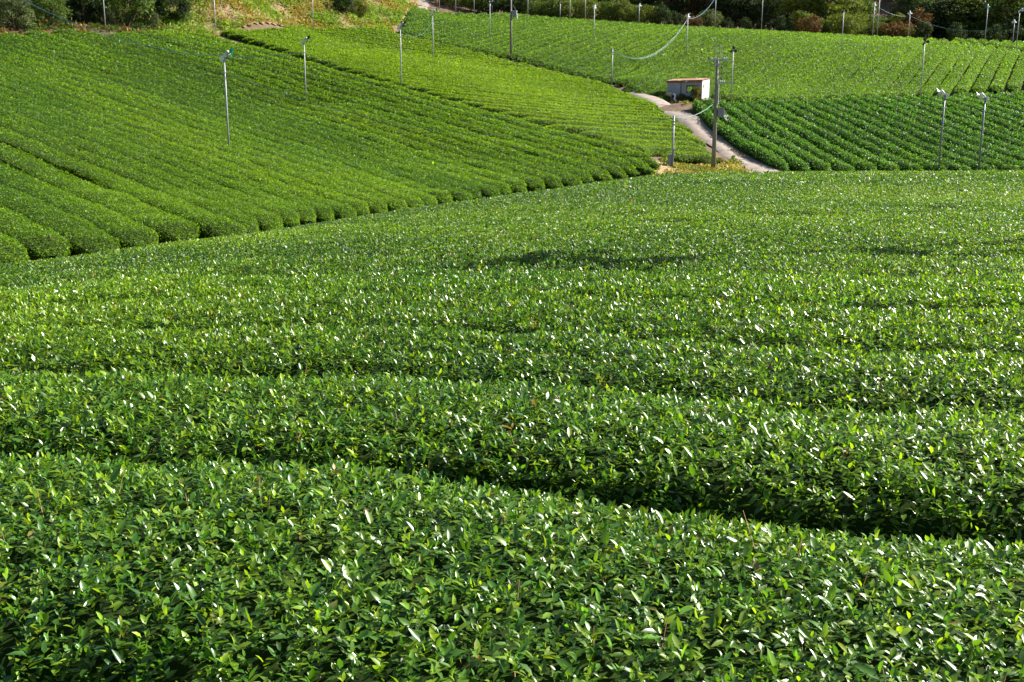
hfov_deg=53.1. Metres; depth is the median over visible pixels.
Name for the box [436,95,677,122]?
tea row
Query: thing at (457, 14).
tea row
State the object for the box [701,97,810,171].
tea row
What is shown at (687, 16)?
frost fan
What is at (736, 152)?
track grass
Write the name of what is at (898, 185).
tea hedge
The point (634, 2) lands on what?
broadleaf tree
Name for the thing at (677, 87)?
shed
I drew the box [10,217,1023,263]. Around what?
tea hedge
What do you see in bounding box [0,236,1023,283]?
tea hedge
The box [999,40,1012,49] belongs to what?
tea row
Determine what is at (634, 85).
tea row
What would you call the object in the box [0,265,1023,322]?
tea hedge
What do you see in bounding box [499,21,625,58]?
tea row
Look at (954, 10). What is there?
broadleaf tree
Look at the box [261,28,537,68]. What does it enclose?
tea row
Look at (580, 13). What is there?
leafy shrub
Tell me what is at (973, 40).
tea row
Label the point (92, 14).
leafy shrub
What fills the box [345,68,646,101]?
tea row
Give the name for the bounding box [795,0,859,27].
broadleaf tree
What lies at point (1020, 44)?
tea row
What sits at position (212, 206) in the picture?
tea row
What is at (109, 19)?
leafy shrub
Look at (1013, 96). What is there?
tea row
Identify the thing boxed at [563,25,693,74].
tea row
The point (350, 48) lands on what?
tea row
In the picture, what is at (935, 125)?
tea row
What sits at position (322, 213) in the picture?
tea row
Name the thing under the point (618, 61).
tea row
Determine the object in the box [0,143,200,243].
tea row
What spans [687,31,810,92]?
tea row
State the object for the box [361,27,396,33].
tea row
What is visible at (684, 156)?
tea row
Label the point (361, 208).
tea row
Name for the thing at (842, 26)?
frost fan
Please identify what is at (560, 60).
tea row
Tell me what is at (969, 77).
tea row
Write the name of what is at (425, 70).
tea row
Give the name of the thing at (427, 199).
tea row
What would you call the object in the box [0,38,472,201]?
tea row
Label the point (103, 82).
cable
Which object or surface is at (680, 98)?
leafy shrub
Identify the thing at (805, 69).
tea row
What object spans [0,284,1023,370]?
tea hedge
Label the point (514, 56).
tea row
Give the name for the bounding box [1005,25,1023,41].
leafy shrub
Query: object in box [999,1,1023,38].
broadleaf tree
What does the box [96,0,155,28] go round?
leafy shrub
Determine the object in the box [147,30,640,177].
tea row
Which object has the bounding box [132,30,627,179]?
tea row
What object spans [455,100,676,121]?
tea row
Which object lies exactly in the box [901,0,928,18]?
broadleaf tree
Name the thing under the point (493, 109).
tea row
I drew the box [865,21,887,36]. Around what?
leafy shrub
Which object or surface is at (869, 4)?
broadleaf tree
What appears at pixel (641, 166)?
tea row
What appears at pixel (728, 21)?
leafy shrub
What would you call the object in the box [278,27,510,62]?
tea row
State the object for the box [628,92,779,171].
track
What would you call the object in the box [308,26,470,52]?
tea row
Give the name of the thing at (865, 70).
tea row
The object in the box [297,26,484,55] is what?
tea row
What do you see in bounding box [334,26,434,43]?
tea row
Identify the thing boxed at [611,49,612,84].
service post
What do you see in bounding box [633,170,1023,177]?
tea hedge
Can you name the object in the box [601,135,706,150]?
tea row
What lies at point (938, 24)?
broadleaf tree
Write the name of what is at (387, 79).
tea row
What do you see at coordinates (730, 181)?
tea hedge
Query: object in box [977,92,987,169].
frost fan
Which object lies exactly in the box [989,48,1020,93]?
tea row
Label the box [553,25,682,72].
tea row
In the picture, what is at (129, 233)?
tea row
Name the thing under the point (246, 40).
tea row
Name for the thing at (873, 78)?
tea row
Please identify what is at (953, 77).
tea row
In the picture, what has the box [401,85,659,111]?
tea row
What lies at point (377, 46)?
tea row
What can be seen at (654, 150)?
tea row
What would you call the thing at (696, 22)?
leafy shrub
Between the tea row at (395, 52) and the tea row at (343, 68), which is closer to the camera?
the tea row at (343, 68)
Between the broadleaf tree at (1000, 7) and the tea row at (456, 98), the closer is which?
the tea row at (456, 98)
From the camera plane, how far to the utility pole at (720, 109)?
82.81 m
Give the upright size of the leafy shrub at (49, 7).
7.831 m
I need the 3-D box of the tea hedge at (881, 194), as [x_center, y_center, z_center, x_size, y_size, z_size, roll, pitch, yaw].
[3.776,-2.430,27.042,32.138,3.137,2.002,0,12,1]
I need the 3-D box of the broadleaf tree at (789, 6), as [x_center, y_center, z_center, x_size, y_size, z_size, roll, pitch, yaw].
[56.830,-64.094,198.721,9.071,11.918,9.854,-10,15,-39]
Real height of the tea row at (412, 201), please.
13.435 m
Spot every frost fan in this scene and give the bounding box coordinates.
[103,0,105,29]
[220,47,233,145]
[301,35,309,100]
[398,21,405,85]
[431,8,437,57]
[592,4,597,26]
[685,13,690,55]
[729,46,736,101]
[841,7,847,51]
[872,2,876,35]
[907,10,912,36]
[920,38,929,94]
[937,89,947,168]
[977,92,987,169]
[984,3,990,45]
[1016,8,1023,48]
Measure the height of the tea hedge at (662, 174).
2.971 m
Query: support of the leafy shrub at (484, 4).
on the ground at (676, 106)
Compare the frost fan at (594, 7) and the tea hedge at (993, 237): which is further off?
the frost fan at (594, 7)
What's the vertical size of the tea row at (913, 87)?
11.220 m
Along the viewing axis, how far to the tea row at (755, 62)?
141.75 m
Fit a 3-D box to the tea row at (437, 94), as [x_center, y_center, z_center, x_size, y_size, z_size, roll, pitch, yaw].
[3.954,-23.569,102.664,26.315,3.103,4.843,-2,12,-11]
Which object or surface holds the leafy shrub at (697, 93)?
on the ground at (676, 106)
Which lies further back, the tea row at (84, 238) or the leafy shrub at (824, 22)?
the leafy shrub at (824, 22)
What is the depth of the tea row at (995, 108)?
104.70 m
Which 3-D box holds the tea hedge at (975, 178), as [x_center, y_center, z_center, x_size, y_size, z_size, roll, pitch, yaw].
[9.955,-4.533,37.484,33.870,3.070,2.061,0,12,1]
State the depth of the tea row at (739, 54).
145.11 m
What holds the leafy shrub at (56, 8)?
on the ground at (676, 106)
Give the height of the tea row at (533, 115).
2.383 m
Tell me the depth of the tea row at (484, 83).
111.78 m
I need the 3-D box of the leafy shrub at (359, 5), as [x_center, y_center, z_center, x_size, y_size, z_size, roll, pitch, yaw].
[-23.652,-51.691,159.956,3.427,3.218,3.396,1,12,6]
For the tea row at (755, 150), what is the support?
on the ground at (676, 106)
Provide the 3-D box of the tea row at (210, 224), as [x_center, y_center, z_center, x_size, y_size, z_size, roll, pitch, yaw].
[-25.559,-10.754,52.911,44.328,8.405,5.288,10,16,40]
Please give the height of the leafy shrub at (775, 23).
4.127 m
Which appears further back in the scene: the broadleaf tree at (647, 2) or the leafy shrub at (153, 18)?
the broadleaf tree at (647, 2)
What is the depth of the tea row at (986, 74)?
134.69 m
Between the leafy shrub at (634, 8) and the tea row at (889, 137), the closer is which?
the tea row at (889, 137)
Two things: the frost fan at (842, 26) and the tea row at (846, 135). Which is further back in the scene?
the frost fan at (842, 26)
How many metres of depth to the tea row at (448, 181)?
88.22 m
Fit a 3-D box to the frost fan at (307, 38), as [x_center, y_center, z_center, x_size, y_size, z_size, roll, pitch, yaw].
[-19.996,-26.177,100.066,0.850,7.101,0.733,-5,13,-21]
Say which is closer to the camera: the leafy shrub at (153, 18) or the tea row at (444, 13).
the leafy shrub at (153, 18)
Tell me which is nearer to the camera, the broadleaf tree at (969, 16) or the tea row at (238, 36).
the tea row at (238, 36)
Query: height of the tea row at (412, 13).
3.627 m
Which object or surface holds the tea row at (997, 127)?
on the ground at (676, 106)
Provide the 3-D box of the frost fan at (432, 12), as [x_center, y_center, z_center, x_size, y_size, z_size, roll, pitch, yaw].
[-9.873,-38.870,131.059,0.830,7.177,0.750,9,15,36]
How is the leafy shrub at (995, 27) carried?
on the ground at (676, 106)
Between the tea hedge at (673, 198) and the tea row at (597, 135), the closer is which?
the tea hedge at (673, 198)
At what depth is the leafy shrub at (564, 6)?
201.83 m
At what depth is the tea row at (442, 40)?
169.02 m
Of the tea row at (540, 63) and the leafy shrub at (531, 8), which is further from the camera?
the leafy shrub at (531, 8)
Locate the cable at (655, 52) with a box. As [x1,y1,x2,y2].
[614,20,686,58]
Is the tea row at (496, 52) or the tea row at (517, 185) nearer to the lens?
the tea row at (517, 185)
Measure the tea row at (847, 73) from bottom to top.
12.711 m
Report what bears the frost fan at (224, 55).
on the ground at (676, 106)
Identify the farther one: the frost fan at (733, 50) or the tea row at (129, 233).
the frost fan at (733, 50)
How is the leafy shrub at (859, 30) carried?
on the ground at (676, 106)
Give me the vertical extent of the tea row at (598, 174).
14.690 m
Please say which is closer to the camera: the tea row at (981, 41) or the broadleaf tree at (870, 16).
the tea row at (981, 41)
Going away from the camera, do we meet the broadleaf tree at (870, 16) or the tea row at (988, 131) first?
the tea row at (988, 131)
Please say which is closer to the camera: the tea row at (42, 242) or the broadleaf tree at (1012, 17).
the tea row at (42, 242)
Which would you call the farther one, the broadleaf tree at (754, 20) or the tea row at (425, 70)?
the broadleaf tree at (754, 20)
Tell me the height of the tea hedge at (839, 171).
2.889 m
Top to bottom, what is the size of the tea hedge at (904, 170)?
2.699 m
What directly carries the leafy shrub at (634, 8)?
on the ground at (676, 106)
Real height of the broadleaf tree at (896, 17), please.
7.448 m
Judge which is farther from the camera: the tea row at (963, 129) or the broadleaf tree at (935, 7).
the broadleaf tree at (935, 7)
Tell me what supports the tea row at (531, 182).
on the ground at (676, 106)
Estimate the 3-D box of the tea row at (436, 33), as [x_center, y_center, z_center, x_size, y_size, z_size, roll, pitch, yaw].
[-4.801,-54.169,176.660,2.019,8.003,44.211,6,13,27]
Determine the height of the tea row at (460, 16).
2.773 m
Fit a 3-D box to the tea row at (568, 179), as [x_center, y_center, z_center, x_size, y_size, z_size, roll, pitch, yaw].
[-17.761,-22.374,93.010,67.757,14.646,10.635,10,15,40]
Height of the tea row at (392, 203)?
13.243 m
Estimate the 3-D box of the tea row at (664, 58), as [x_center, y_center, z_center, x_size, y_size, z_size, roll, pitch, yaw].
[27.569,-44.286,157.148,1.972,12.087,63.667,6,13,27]
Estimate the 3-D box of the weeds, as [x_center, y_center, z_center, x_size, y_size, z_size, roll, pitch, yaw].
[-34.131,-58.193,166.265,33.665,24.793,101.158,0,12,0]
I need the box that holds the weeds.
[153,0,418,34]
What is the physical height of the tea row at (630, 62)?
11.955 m
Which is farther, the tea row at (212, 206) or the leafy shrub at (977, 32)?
the leafy shrub at (977, 32)
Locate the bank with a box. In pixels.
[158,0,418,34]
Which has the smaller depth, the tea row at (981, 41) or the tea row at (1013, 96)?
the tea row at (1013, 96)
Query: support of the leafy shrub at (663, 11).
on the ground at (676, 106)
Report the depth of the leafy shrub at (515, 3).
199.33 m
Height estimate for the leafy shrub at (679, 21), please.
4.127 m
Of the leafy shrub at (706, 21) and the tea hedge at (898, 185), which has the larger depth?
the leafy shrub at (706, 21)
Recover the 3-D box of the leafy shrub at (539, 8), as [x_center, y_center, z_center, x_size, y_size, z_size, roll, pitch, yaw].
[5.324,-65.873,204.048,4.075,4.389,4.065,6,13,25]
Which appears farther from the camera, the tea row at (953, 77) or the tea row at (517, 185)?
the tea row at (953, 77)
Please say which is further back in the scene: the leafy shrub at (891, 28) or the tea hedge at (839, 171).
the leafy shrub at (891, 28)
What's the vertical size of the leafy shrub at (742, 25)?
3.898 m
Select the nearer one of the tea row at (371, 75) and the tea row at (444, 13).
the tea row at (371, 75)
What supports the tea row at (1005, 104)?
on the ground at (676, 106)
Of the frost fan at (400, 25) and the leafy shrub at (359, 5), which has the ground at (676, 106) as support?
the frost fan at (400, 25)
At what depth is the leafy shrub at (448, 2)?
198.84 m
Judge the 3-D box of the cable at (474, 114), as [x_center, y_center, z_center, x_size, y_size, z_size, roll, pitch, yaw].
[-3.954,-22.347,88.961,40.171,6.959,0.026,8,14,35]
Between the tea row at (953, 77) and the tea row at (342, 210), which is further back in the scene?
the tea row at (953, 77)
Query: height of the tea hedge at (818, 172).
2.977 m
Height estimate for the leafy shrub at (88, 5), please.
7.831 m
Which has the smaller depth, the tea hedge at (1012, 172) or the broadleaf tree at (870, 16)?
the tea hedge at (1012, 172)
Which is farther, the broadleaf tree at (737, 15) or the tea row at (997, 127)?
the broadleaf tree at (737, 15)
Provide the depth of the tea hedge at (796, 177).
38.75 m
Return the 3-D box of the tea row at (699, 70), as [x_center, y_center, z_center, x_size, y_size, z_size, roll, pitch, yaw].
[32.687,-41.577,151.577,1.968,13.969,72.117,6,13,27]
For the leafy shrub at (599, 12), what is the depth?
203.18 m
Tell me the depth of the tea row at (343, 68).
110.67 m
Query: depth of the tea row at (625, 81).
146.66 m
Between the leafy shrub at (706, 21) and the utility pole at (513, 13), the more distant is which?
the leafy shrub at (706, 21)
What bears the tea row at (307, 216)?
on the ground at (676, 106)
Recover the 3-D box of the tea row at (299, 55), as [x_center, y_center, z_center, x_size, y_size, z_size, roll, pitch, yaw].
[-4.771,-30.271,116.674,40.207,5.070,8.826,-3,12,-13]
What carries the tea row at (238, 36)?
on the ground at (676, 106)
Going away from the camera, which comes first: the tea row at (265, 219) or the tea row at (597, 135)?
the tea row at (265, 219)
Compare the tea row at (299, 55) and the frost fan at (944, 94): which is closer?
the frost fan at (944, 94)
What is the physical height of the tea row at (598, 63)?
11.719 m
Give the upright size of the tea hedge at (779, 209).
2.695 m
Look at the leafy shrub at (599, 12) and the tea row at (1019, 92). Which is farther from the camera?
the leafy shrub at (599, 12)
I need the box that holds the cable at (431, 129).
[228,73,670,135]
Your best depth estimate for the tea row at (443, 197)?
81.80 m
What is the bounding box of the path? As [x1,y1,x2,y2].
[418,0,428,9]
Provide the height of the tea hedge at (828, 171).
2.773 m
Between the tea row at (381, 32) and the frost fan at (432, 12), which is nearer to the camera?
the frost fan at (432, 12)
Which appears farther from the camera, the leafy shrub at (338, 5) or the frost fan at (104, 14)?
the leafy shrub at (338, 5)
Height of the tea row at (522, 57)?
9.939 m
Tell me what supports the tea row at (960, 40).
on the ground at (676, 106)
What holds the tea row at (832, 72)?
on the ground at (676, 106)
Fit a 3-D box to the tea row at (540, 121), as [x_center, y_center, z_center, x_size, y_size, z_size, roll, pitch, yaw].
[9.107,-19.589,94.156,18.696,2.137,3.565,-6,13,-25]
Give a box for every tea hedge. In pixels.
[0,227,1023,271]
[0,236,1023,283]
[0,248,1023,296]
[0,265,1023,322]
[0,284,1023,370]
[0,318,1023,435]
[0,367,1023,581]
[0,447,1023,681]
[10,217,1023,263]
[20,209,1023,262]
[118,203,1023,248]
[228,194,1023,234]
[231,197,1023,234]
[284,190,1023,227]
[322,187,1023,221]
[338,184,1023,218]
[448,179,1023,202]
[463,182,1023,203]
[483,178,1023,198]
[492,175,1023,196]
[547,175,1023,190]
[548,174,1023,189]
[560,172,1022,187]
[573,172,1023,185]
[622,170,1022,178]
[624,171,1023,178]
[627,170,1022,178]
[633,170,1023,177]
[641,169,1016,176]
[649,169,1008,174]
[732,169,1021,171]
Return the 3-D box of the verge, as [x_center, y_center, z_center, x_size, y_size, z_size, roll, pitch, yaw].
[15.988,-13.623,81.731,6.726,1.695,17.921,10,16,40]
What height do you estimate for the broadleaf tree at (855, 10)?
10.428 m
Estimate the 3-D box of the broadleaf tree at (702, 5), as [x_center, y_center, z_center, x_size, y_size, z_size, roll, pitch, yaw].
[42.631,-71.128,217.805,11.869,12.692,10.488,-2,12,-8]
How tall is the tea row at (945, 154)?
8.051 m
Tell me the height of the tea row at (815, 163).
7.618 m
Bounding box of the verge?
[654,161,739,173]
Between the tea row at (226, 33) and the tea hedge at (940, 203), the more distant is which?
the tea row at (226, 33)
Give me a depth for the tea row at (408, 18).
174.73 m
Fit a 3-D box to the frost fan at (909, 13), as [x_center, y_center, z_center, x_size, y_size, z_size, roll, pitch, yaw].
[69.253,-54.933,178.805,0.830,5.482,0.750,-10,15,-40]
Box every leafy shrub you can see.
[0,0,35,30]
[13,0,71,20]
[22,0,72,28]
[50,0,109,17]
[63,0,104,23]
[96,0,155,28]
[99,8,116,25]
[146,10,159,28]
[150,0,194,21]
[327,0,356,14]
[351,0,371,16]
[443,0,459,7]
[461,0,480,11]
[470,0,494,12]
[480,0,504,13]
[490,0,516,12]
[505,0,525,13]
[515,0,539,15]
[531,0,549,15]
[539,0,561,16]
[549,0,575,18]
[560,0,586,18]
[572,0,602,19]
[591,2,607,19]
[596,0,624,20]
[608,0,635,21]
[625,4,645,22]
[632,4,659,23]
[646,4,672,23]
[667,11,684,25]
[675,94,685,100]
[682,16,702,26]
[690,85,701,99]
[695,155,710,163]
[696,8,723,27]
[719,17,733,27]
[737,16,752,28]
[755,20,770,29]
[768,15,793,30]
[787,9,811,31]
[794,14,823,32]
[814,18,833,32]
[823,12,859,34]
[839,14,870,34]
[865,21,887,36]
[875,23,903,36]
[885,20,916,36]
[900,26,914,37]
[910,20,933,38]
[946,21,968,41]
[965,28,984,39]
[983,23,1008,41]
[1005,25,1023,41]
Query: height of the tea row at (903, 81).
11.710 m
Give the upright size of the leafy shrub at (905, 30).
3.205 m
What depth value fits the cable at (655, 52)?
139.78 m
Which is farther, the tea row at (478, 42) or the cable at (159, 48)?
the tea row at (478, 42)
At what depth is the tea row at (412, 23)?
172.65 m
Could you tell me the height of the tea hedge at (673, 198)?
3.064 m
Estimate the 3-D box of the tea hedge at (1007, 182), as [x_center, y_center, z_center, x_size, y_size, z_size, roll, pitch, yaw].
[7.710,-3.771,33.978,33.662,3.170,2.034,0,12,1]
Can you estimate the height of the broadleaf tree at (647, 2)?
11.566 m
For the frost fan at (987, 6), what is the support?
on the ground at (676, 106)
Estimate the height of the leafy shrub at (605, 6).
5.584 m
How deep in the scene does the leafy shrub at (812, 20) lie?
188.39 m
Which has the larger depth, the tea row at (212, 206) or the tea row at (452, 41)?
the tea row at (452, 41)
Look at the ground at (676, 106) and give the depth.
130.85 m
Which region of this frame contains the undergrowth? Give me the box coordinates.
[0,0,167,35]
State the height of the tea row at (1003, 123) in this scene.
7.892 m
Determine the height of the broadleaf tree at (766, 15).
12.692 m
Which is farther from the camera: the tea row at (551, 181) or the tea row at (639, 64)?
the tea row at (639, 64)
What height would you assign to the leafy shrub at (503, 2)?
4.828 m
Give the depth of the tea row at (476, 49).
163.97 m
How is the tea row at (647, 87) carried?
on the ground at (676, 106)
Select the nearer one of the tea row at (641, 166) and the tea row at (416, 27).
the tea row at (641, 166)
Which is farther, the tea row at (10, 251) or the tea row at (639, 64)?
the tea row at (639, 64)
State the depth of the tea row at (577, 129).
90.92 m
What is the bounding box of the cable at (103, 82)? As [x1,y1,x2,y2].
[2,64,222,83]
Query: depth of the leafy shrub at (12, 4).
106.22 m
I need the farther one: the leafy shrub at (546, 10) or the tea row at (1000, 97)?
the leafy shrub at (546, 10)
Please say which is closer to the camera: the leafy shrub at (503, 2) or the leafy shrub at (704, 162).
the leafy shrub at (704, 162)
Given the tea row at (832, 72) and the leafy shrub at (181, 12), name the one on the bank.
the leafy shrub at (181, 12)
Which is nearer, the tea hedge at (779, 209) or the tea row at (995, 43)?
the tea hedge at (779, 209)
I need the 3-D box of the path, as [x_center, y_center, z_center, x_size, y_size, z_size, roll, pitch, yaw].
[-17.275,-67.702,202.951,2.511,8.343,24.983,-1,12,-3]
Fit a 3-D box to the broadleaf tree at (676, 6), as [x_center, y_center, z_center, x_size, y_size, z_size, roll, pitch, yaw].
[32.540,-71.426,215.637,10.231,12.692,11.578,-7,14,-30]
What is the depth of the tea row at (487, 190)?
89.60 m
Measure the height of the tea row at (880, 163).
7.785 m
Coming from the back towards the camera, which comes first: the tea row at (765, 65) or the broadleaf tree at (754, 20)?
the broadleaf tree at (754, 20)
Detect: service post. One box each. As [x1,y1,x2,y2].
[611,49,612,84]
[668,116,674,166]
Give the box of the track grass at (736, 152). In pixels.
[631,92,744,156]
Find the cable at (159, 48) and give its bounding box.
[23,0,302,56]
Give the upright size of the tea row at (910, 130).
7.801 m
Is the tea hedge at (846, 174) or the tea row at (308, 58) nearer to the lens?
the tea hedge at (846, 174)
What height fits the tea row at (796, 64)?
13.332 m
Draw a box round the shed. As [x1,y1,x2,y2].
[666,78,709,100]
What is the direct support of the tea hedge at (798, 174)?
on the ground at (676, 106)
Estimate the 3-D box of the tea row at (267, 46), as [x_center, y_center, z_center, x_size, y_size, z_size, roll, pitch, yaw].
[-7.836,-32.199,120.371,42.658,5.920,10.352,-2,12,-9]
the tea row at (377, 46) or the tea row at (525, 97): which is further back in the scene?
the tea row at (377, 46)
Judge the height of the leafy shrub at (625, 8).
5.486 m
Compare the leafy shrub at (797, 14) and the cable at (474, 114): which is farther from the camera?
the leafy shrub at (797, 14)
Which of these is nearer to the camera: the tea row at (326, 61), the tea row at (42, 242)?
the tea row at (42, 242)
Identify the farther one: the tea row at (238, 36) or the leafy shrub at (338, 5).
the leafy shrub at (338, 5)
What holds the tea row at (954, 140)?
on the ground at (676, 106)
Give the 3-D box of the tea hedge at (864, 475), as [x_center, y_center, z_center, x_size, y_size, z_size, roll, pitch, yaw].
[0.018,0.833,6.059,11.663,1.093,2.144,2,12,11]
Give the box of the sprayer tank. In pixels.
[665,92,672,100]
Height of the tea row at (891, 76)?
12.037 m
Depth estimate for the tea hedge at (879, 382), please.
7.53 m
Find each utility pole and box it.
[505,0,517,55]
[706,44,734,167]
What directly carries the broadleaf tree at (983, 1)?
on the ground at (676, 106)
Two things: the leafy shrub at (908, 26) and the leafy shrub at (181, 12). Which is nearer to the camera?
the leafy shrub at (181, 12)
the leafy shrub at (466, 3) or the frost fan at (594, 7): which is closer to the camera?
the frost fan at (594, 7)
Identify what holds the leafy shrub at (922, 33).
on the ground at (676, 106)
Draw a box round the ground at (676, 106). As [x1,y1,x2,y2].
[0,0,1023,258]
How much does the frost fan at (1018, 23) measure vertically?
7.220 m
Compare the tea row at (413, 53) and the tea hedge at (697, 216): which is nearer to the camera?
the tea hedge at (697, 216)
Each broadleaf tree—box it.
[603,0,643,11]
[629,0,662,21]
[642,0,692,24]
[668,0,710,25]
[691,0,734,26]
[710,0,761,28]
[732,0,780,29]
[753,0,797,30]
[779,0,830,31]
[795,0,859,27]
[829,0,868,22]
[831,0,879,24]
[847,0,877,24]
[868,15,891,32]
[883,12,905,33]
[884,0,921,20]
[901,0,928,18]
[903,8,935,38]
[906,0,953,38]
[923,10,952,39]
[924,0,980,41]
[935,0,990,40]
[957,0,1013,39]
[976,0,1023,40]
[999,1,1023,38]
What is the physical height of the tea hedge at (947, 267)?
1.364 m
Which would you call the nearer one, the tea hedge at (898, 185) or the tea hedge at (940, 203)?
the tea hedge at (940, 203)
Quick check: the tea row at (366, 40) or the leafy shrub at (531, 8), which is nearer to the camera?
the tea row at (366, 40)
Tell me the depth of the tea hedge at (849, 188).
30.06 m
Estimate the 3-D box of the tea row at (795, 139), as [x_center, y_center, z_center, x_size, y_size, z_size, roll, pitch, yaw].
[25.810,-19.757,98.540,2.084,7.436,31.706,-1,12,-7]
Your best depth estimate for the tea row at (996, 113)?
103.05 m
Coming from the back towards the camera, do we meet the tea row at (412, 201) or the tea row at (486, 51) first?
the tea row at (486, 51)
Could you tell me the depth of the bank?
133.60 m
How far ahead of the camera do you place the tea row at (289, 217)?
56.53 m
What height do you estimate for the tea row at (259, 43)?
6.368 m
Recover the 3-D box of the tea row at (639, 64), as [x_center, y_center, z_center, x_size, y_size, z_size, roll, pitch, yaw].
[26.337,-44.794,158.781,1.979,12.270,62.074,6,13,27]
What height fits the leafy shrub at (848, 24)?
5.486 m
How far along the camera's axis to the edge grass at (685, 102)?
111.41 m
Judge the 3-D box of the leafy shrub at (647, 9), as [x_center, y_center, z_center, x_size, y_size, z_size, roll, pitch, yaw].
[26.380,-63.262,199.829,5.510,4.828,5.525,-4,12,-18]
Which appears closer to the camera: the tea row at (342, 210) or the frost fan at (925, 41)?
the tea row at (342, 210)
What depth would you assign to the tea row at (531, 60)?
156.80 m
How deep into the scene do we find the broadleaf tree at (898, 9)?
273.74 m
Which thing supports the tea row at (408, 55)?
on the ground at (676, 106)
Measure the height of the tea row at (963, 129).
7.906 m
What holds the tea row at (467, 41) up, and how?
on the ground at (676, 106)
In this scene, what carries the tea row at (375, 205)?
on the ground at (676, 106)
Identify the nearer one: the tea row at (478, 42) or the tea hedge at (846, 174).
the tea hedge at (846, 174)
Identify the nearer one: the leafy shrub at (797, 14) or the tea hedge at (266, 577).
the tea hedge at (266, 577)
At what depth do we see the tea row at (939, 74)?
135.39 m
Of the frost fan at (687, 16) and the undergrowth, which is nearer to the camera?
the undergrowth
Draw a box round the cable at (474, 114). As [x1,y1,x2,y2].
[308,54,672,124]
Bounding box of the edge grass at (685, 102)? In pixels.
[668,100,696,115]
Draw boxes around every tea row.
[0,32,501,197]
[0,35,482,198]
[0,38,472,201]
[0,42,452,204]
[0,47,437,205]
[0,53,424,207]
[0,58,407,210]
[0,66,387,213]
[0,71,369,215]
[0,77,356,219]
[0,85,334,222]
[0,91,316,224]
[0,98,299,227]
[0,106,283,230]
[0,116,258,232]
[0,127,246,238]
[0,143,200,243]
[0,162,158,248]
[0,183,119,255]
[0,204,70,260]
[0,232,29,262]
[25,29,527,193]
[26,34,512,195]
[52,27,564,189]
[52,32,545,191]
[80,30,582,186]
[107,33,593,183]
[116,30,613,181]
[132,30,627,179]
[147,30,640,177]
[162,29,654,175]
[191,32,658,169]
[221,29,591,79]
[222,28,582,78]
[228,33,599,82]
[237,28,570,75]
[242,36,606,84]
[248,39,614,87]
[249,29,568,74]
[251,28,549,70]
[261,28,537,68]
[263,42,609,87]
[266,26,534,66]
[269,46,623,91]
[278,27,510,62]
[283,50,617,90]
[284,26,498,57]
[290,53,629,94]
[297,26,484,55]
[303,56,633,95]
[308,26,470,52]
[311,58,630,95]
[323,62,636,98]
[324,27,456,47]
[330,65,647,100]
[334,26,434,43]
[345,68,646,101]
[348,26,418,39]
[359,72,658,108]
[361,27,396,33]
[371,75,656,108]
[387,80,663,112]
[398,13,520,34]
[401,12,509,28]
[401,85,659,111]
[403,12,498,22]
[405,10,486,18]
[406,14,529,35]
[408,8,475,17]
[414,7,463,16]
[415,14,539,38]
[419,8,451,14]
[423,15,546,40]
[423,90,667,115]
[435,16,559,43]
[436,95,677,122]
[443,16,567,45]
[453,17,578,47]
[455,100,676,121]
[461,18,587,49]
[470,19,597,52]
[476,104,684,125]
[480,20,606,54]
[488,20,617,56]
[497,111,691,133]
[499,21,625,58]
[509,22,637,60]
[517,22,643,62]
[517,116,690,134]
[525,22,655,64]
[535,24,664,67]
[543,24,674,69]
[544,123,699,139]
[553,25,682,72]
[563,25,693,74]
[572,25,705,77]
[576,130,705,146]
[583,26,715,79]
[593,27,724,81]
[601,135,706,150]
[603,27,736,83]
[612,28,745,84]
[618,29,758,86]
[624,29,768,92]
[624,142,711,156]
[635,30,777,93]
[647,30,789,96]
[658,31,800,101]
[662,150,720,163]
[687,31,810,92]
[692,98,788,171]
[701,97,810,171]
[709,32,821,97]
[713,33,832,99]
[718,99,832,171]
[725,33,845,101]
[730,100,855,171]
[738,34,855,101]
[742,98,876,170]
[755,34,867,101]
[756,98,899,170]
[771,97,923,170]
[773,34,879,100]
[784,98,946,170]
[791,35,890,102]
[801,98,971,170]
[808,36,903,99]
[814,96,996,170]
[826,36,913,99]
[829,97,1019,170]
[842,96,1023,169]
[845,37,923,97]
[858,96,1023,162]
[863,37,937,98]
[869,94,1023,156]
[881,38,948,99]
[887,94,1023,148]
[899,39,959,97]
[903,94,1023,143]
[917,40,971,96]
[918,94,1023,136]
[935,42,982,96]
[935,94,1023,128]
[952,92,1023,122]
[953,44,995,95]
[954,37,964,43]
[963,93,1023,114]
[965,38,976,44]
[972,46,1008,94]
[976,38,987,46]
[984,92,1023,109]
[987,39,999,47]
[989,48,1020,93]
[995,89,1023,100]
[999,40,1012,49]
[1007,50,1023,92]
[1010,40,1023,50]
[1012,90,1023,98]
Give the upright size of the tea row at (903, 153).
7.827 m
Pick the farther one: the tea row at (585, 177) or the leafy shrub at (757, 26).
the leafy shrub at (757, 26)
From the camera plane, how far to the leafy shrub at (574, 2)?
204.33 m
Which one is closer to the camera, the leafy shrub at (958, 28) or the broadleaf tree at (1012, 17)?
the leafy shrub at (958, 28)
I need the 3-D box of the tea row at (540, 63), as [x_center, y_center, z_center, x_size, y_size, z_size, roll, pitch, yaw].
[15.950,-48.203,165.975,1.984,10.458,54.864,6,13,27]
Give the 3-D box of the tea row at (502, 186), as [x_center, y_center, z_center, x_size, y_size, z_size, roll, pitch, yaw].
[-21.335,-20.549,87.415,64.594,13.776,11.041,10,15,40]
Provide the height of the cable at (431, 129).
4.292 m

